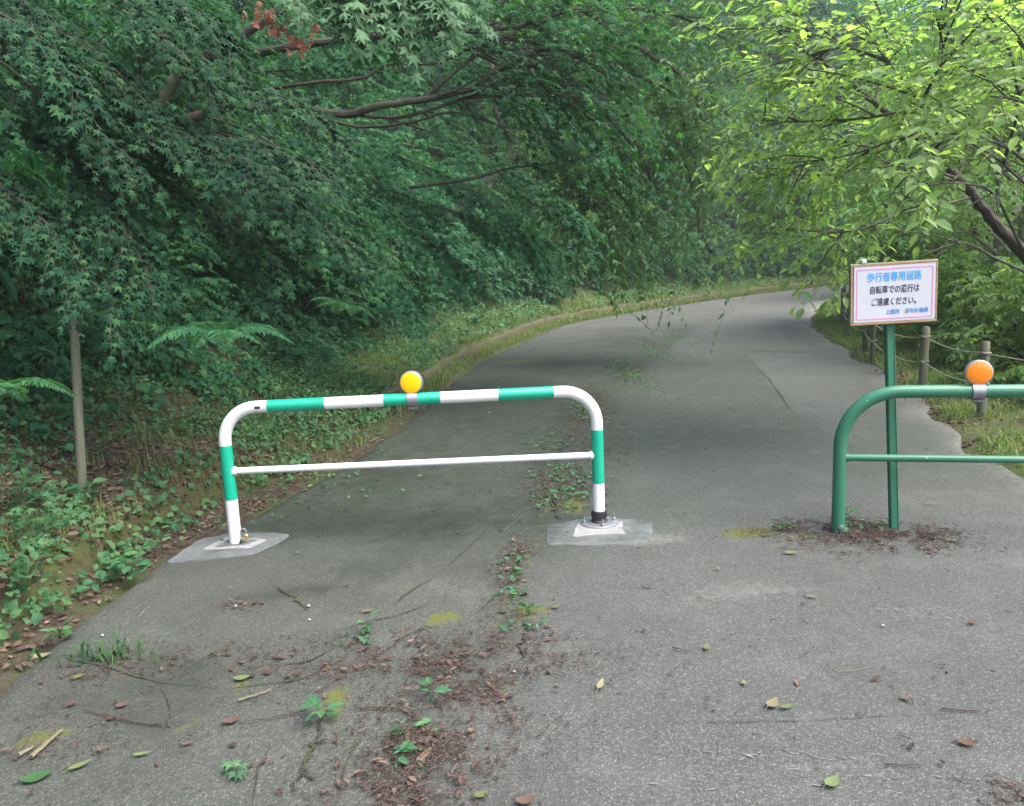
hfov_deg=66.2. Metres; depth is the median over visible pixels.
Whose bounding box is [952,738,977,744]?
fallen leaf
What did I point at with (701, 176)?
hillside tree
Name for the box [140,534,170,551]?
weed
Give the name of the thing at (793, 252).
broadleaf shrub
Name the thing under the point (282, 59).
hillside tree
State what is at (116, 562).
weed
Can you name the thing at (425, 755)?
fallen leaf
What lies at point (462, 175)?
broadleaf shrub
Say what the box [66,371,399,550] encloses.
dry grass
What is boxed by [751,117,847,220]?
hillside tree
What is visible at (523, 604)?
weed
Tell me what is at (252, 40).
hillside tree
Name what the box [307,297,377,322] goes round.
fern
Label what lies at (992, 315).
fence bush
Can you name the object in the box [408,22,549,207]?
hillside tree
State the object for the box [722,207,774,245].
broadleaf shrub
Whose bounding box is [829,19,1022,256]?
roadside tree
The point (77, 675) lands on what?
fallen leaf
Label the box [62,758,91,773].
fallen leaf
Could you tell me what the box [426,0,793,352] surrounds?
zelkova tree
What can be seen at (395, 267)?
broadleaf shrub
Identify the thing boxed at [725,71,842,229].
hillside tree
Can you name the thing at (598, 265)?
broadleaf shrub
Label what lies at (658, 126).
hillside tree
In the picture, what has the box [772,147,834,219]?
hillside tree
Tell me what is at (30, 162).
broadleaf shrub
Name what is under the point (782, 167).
hillside tree
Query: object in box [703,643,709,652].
fallen leaf
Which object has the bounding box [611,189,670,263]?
broadleaf shrub
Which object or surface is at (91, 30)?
broadleaf shrub
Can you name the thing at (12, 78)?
broadleaf shrub
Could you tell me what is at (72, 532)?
leaf litter
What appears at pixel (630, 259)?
broadleaf shrub
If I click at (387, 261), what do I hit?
broadleaf shrub
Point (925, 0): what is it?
sky
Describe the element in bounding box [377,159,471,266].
broadleaf shrub
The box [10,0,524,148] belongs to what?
maple tree
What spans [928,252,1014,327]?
fence bush
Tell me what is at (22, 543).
weed
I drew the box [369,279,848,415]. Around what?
kerb
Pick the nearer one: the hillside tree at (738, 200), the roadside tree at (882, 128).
the roadside tree at (882, 128)
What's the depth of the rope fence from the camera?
8.29 m
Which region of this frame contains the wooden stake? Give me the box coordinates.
[69,317,87,493]
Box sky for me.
[241,0,1018,59]
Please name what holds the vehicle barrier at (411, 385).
on the concrete footing at (636, 533)
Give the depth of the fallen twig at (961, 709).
2.57 m
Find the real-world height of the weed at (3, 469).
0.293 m
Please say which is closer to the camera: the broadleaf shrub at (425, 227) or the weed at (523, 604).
the weed at (523, 604)
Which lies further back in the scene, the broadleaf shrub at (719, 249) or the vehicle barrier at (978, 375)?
the broadleaf shrub at (719, 249)
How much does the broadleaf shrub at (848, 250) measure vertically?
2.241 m
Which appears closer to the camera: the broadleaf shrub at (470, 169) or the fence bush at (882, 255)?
the fence bush at (882, 255)
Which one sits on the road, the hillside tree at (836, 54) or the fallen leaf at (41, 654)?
the fallen leaf at (41, 654)
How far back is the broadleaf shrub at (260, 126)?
10.13 m
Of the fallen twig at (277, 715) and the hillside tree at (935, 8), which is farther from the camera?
the hillside tree at (935, 8)
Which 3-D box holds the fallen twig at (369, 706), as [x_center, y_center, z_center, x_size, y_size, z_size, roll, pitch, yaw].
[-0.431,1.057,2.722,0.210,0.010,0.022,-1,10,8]
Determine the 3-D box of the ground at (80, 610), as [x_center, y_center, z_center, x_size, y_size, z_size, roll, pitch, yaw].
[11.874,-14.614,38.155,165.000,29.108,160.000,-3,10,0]
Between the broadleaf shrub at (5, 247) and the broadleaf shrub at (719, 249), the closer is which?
the broadleaf shrub at (5, 247)
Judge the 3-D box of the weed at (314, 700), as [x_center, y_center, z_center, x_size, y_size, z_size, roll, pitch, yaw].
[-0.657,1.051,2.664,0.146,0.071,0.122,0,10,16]
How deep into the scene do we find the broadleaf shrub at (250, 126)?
11.93 m
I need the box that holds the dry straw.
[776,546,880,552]
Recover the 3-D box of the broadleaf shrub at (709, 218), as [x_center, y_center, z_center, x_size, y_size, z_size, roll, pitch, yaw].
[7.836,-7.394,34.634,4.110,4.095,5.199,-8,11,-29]
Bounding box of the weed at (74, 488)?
[63,477,106,499]
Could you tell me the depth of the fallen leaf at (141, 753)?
2.52 m
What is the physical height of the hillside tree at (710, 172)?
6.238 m
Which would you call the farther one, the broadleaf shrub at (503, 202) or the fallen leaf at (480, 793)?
the broadleaf shrub at (503, 202)
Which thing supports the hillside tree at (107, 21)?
on the ground at (80, 610)
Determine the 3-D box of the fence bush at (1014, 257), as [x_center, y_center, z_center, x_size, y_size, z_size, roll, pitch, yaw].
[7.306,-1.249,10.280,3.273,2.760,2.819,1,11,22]
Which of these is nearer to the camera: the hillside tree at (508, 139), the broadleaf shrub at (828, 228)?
the hillside tree at (508, 139)
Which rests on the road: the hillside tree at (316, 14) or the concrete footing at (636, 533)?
the concrete footing at (636, 533)
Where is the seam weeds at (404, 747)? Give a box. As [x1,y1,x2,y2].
[158,327,888,769]
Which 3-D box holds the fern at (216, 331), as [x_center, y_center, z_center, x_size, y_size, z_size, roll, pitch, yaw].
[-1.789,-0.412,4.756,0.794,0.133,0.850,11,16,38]
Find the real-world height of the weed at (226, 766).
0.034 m
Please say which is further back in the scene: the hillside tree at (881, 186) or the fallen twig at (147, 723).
the hillside tree at (881, 186)
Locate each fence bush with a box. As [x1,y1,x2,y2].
[843,240,952,327]
[861,244,967,336]
[876,242,1017,350]
[909,276,1022,374]
[925,256,1023,398]
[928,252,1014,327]
[934,223,1023,358]
[967,261,1023,363]
[991,307,1023,383]
[1010,367,1023,408]
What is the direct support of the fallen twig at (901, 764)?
on the road
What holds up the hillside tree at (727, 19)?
on the ground at (80, 610)
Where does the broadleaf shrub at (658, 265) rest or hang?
on the ground at (80, 610)
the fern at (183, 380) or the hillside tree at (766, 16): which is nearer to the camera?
the fern at (183, 380)
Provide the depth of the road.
3.40 m
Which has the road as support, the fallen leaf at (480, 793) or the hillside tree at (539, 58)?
the fallen leaf at (480, 793)
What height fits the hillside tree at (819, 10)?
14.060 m
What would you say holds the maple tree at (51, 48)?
on the ground at (80, 610)
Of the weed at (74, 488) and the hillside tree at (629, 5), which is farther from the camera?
the hillside tree at (629, 5)
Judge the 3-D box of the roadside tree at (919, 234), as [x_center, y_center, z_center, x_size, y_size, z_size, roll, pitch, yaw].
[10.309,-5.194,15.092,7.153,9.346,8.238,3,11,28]
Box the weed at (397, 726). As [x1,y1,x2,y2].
[388,718,407,739]
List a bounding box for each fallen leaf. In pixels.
[13,769,52,784]
[31,652,49,658]
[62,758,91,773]
[69,673,84,679]
[112,701,128,708]
[129,751,149,756]
[178,741,194,745]
[219,715,239,724]
[230,675,249,679]
[414,747,431,764]
[470,790,487,798]
[511,795,534,804]
[595,678,603,693]
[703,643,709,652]
[764,697,778,710]
[777,703,794,709]
[821,774,839,789]
[901,693,913,703]
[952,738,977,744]
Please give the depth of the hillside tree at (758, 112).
38.02 m
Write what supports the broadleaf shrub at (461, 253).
on the ground at (80, 610)
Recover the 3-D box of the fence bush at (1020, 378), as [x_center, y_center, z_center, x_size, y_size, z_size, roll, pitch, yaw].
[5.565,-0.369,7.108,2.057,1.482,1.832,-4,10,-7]
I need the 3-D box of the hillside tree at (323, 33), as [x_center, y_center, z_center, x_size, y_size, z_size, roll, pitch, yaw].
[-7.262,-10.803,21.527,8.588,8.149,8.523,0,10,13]
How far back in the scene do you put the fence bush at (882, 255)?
15.43 m
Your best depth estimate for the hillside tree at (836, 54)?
43.95 m
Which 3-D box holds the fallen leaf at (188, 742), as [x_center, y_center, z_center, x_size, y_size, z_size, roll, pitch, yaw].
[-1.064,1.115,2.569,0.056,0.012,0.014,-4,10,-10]
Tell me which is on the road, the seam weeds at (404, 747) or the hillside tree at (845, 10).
the seam weeds at (404, 747)
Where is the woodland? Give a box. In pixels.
[102,4,955,261]
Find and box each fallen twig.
[17,746,33,756]
[29,729,62,758]
[82,709,162,724]
[238,689,271,700]
[239,709,306,722]
[358,705,415,710]
[884,763,921,764]
[942,707,982,710]
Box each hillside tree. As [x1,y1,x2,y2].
[0,0,137,85]
[0,0,283,126]
[0,0,309,126]
[70,0,132,56]
[121,0,382,117]
[147,0,364,146]
[282,0,478,140]
[289,0,494,172]
[292,30,455,177]
[294,0,516,151]
[373,4,507,170]
[374,0,652,131]
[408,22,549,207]
[430,0,662,237]
[462,69,570,216]
[493,0,660,210]
[528,76,649,202]
[557,26,697,216]
[591,0,687,94]
[599,0,756,140]
[606,0,808,136]
[614,0,783,215]
[614,58,725,216]
[616,123,670,220]
[647,0,817,109]
[668,134,729,222]
[669,77,800,228]
[685,0,857,173]
[694,30,763,145]
[702,79,787,231]
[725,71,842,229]
[733,0,892,174]
[749,114,801,217]
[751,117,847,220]
[763,0,930,149]
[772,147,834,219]
[789,33,905,204]
[799,94,872,221]
[805,0,944,106]
[826,117,885,220]
[852,114,894,219]
[854,0,964,97]
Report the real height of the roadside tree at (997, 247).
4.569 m
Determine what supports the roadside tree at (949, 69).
on the ground at (80, 610)
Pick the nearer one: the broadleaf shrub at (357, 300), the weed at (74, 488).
the weed at (74, 488)
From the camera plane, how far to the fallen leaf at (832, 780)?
2.24 m
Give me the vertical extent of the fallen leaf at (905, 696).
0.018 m
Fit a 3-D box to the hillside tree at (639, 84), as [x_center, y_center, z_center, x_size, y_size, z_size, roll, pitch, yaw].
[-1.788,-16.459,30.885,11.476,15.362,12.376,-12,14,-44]
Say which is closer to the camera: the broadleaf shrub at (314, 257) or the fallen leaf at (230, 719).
the fallen leaf at (230, 719)
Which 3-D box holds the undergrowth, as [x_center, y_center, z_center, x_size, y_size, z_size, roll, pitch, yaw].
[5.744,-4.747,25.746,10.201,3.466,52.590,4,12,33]
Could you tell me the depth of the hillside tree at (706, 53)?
34.23 m
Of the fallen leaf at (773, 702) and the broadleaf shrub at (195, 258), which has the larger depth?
the broadleaf shrub at (195, 258)
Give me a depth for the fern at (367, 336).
12.29 m
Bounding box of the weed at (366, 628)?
[357,610,378,633]
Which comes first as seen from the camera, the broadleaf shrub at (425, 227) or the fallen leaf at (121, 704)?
the fallen leaf at (121, 704)
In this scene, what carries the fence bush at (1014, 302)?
on the ground at (80, 610)
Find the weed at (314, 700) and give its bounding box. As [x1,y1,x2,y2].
[297,694,344,720]
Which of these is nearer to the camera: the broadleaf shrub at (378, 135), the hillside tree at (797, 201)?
the broadleaf shrub at (378, 135)
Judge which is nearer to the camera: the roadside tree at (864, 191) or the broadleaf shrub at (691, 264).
the roadside tree at (864, 191)
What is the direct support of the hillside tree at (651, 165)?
on the ground at (80, 610)
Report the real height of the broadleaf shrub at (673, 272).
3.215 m
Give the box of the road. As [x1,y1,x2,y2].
[0,284,1023,805]
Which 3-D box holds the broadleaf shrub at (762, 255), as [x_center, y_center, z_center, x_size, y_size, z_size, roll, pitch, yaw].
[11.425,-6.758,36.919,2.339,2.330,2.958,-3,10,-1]
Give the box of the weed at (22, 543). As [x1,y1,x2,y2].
[0,539,67,586]
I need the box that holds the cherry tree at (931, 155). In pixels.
[669,0,1023,320]
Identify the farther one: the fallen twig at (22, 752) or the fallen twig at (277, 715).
the fallen twig at (277, 715)
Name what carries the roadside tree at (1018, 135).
on the ground at (80, 610)
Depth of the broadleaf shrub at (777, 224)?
39.53 m
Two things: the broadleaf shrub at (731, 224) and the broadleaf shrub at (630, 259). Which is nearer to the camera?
the broadleaf shrub at (630, 259)
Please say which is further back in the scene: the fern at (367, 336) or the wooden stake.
the fern at (367, 336)
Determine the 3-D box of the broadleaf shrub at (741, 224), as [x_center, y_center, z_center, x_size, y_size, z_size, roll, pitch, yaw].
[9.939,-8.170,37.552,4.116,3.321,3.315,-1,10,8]
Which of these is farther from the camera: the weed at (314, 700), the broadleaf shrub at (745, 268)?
the broadleaf shrub at (745, 268)
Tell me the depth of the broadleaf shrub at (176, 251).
7.75 m
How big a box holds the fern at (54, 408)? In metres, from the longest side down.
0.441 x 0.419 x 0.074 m
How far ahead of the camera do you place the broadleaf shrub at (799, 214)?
41.36 m
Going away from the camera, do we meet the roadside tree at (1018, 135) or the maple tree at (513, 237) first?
the maple tree at (513, 237)
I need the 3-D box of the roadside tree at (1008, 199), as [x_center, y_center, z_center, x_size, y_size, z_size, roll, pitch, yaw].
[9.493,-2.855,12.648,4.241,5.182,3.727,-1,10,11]
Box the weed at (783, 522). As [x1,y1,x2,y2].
[776,521,797,529]
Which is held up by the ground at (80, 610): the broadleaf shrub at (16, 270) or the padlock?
the broadleaf shrub at (16, 270)
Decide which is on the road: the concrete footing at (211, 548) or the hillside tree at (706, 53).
the concrete footing at (211, 548)
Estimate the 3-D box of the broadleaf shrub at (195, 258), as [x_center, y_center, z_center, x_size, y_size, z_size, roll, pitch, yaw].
[-4.147,-1.634,9.430,1.973,1.670,1.888,1,11,22]
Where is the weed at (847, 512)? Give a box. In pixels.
[845,504,859,517]
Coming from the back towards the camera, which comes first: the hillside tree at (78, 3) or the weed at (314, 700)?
the hillside tree at (78, 3)
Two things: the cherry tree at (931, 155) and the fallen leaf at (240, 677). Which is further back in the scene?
the cherry tree at (931, 155)
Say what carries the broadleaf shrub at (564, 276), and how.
on the ground at (80, 610)
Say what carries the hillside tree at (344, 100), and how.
on the ground at (80, 610)
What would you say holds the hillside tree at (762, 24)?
on the ground at (80, 610)
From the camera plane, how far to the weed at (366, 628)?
3.32 m
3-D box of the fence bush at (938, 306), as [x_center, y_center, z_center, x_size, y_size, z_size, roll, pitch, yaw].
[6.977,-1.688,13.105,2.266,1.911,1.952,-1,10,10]
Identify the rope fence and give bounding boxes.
[840,286,1023,417]
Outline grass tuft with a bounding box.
[28,622,177,666]
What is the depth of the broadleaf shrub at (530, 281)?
22.52 m
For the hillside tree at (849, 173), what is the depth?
44.03 m
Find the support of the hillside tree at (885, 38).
on the ground at (80, 610)
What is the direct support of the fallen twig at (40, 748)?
on the road
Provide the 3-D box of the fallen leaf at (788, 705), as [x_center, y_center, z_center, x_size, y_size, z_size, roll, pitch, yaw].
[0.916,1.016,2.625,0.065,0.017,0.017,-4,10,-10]
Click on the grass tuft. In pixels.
(120, 650)
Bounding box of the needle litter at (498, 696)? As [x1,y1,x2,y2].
[0,324,1023,805]
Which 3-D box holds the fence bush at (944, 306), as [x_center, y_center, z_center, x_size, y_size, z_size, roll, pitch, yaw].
[6.540,-1.348,11.317,1.952,1.911,2.266,-9,12,-33]
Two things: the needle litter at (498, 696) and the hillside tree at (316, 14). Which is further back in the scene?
the hillside tree at (316, 14)
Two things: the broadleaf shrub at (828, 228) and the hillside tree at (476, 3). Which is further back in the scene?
the broadleaf shrub at (828, 228)
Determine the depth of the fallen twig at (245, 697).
2.83 m
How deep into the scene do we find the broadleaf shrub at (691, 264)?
32.04 m
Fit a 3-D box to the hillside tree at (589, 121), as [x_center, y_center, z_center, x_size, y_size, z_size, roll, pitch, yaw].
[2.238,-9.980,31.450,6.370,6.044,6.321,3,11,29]
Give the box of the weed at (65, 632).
[39,616,74,640]
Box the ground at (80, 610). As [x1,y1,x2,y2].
[0,6,1023,697]
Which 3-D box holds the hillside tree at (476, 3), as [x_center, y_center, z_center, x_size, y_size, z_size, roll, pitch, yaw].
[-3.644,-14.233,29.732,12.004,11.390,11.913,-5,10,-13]
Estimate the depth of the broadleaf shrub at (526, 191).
25.81 m
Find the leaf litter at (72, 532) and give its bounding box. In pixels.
[0,326,1023,669]
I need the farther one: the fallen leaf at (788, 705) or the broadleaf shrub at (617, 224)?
the broadleaf shrub at (617, 224)
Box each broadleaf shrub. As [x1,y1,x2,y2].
[0,0,313,271]
[0,61,145,251]
[0,99,159,302]
[0,126,222,394]
[0,132,65,282]
[4,0,393,311]
[14,143,246,322]
[104,205,250,318]
[160,117,374,297]
[198,205,370,344]
[219,89,439,317]
[239,171,406,341]
[315,117,468,280]
[335,212,415,326]
[366,213,455,316]
[370,183,478,309]
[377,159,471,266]
[399,216,475,305]
[420,170,508,282]
[424,145,519,242]
[440,232,507,306]
[468,239,520,300]
[477,165,570,269]
[486,157,568,236]
[496,246,565,304]
[514,215,582,296]
[538,235,592,288]
[545,182,620,270]
[560,231,620,288]
[567,167,666,273]
[591,232,641,288]
[607,232,663,285]
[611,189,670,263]
[619,174,725,256]
[624,200,688,276]
[631,234,675,278]
[647,218,713,282]
[661,193,737,267]
[661,240,719,284]
[685,194,758,265]
[685,224,735,282]
[709,229,751,278]
[713,196,763,243]
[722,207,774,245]
[727,232,758,272]
[743,235,775,276]
[749,220,796,261]
[752,233,792,275]
[769,215,815,256]
[776,232,813,278]
[791,227,828,272]
[792,200,842,256]
[806,226,859,272]
[819,201,860,234]
[832,241,861,264]
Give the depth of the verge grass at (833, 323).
9.00 m
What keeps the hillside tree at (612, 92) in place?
on the ground at (80, 610)
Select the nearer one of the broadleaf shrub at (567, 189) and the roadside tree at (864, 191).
the roadside tree at (864, 191)
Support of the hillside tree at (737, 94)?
on the ground at (80, 610)
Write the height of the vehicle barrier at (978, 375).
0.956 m
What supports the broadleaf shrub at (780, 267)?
on the ground at (80, 610)
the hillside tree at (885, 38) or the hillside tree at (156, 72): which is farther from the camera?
the hillside tree at (885, 38)
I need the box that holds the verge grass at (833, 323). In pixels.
[809,290,1023,474]
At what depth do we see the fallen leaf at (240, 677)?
2.97 m
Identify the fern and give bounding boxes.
[0,377,77,400]
[33,399,86,418]
[144,321,292,352]
[147,369,211,393]
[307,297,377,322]
[359,333,382,346]
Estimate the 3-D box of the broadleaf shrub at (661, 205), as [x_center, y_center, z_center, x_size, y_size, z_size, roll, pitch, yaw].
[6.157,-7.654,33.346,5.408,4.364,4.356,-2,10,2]
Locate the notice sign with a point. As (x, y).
(889, 295)
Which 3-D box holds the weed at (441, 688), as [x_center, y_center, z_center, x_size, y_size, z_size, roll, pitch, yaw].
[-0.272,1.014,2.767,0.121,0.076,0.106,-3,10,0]
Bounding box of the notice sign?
[849,259,937,529]
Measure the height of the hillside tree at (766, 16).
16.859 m
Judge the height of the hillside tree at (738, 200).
9.073 m
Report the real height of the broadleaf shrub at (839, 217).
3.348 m
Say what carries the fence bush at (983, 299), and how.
on the ground at (80, 610)
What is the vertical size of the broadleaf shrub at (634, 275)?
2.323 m
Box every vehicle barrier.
[219,371,618,543]
[831,360,1023,533]
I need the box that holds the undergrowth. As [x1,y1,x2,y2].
[0,187,879,475]
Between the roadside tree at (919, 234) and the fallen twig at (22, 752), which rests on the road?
the fallen twig at (22, 752)
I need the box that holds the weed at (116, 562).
[105,550,151,579]
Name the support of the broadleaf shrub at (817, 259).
on the ground at (80, 610)
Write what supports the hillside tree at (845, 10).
on the ground at (80, 610)
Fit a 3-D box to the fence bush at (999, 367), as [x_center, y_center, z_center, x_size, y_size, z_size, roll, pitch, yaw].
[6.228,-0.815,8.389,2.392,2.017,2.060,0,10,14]
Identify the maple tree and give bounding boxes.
[0,0,391,368]
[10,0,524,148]
[120,0,725,362]
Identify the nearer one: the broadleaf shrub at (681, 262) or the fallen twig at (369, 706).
the fallen twig at (369, 706)
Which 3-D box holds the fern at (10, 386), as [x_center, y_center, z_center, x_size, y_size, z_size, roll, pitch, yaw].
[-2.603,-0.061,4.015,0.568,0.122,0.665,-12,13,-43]
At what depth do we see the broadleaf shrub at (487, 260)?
19.31 m
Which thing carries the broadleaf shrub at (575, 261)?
on the ground at (80, 610)
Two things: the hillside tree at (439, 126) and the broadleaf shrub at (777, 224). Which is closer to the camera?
the hillside tree at (439, 126)
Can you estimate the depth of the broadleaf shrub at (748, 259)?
35.46 m
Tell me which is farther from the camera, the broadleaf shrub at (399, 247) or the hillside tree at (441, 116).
the hillside tree at (441, 116)
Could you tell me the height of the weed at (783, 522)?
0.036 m
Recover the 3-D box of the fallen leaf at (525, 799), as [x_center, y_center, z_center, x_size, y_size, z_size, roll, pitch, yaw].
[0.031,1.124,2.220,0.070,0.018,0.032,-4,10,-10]
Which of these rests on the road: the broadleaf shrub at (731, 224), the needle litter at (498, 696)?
the needle litter at (498, 696)
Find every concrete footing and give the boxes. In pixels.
[167,533,288,563]
[546,518,652,545]
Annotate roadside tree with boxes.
[766,0,1023,303]
[796,73,994,282]
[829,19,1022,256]
[843,0,1023,264]
[880,15,1023,343]
[882,5,1023,235]
[893,0,1020,211]
[959,140,1022,273]
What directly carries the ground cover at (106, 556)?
on the ground at (80, 610)
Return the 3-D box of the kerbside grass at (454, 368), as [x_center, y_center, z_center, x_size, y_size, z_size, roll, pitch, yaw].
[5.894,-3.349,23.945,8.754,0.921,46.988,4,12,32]
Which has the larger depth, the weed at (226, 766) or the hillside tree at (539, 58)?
the hillside tree at (539, 58)
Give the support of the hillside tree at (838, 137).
on the ground at (80, 610)
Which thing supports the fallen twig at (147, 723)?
on the road
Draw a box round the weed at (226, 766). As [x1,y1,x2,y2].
[220,758,249,781]
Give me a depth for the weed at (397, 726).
2.55 m
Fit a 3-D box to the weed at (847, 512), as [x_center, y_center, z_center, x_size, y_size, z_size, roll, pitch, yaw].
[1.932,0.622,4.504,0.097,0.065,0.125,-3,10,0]
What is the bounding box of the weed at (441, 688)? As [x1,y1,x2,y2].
[418,677,450,701]
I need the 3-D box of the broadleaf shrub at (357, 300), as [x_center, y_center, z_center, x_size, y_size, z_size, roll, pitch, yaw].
[-2.946,-2.180,12.092,2.914,2.903,3.686,-10,12,-37]
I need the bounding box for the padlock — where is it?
[240,528,247,542]
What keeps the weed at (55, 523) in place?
on the ground at (80, 610)
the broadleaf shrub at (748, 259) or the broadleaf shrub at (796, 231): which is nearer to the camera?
the broadleaf shrub at (748, 259)
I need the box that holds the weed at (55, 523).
[0,490,78,540]
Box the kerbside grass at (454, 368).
[0,268,848,567]
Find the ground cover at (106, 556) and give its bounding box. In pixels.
[0,266,848,646]
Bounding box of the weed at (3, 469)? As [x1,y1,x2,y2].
[0,462,60,508]
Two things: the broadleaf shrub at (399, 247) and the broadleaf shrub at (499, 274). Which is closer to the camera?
the broadleaf shrub at (399, 247)
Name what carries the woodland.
on the ground at (80, 610)
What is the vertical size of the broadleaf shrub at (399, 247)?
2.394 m
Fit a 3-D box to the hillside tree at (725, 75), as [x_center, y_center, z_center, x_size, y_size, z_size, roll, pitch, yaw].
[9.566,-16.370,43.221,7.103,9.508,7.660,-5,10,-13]
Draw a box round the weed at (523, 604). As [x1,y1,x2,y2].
[515,599,541,614]
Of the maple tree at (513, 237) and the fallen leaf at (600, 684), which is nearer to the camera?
the fallen leaf at (600, 684)
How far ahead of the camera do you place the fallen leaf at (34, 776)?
2.43 m
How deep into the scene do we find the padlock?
4.48 m

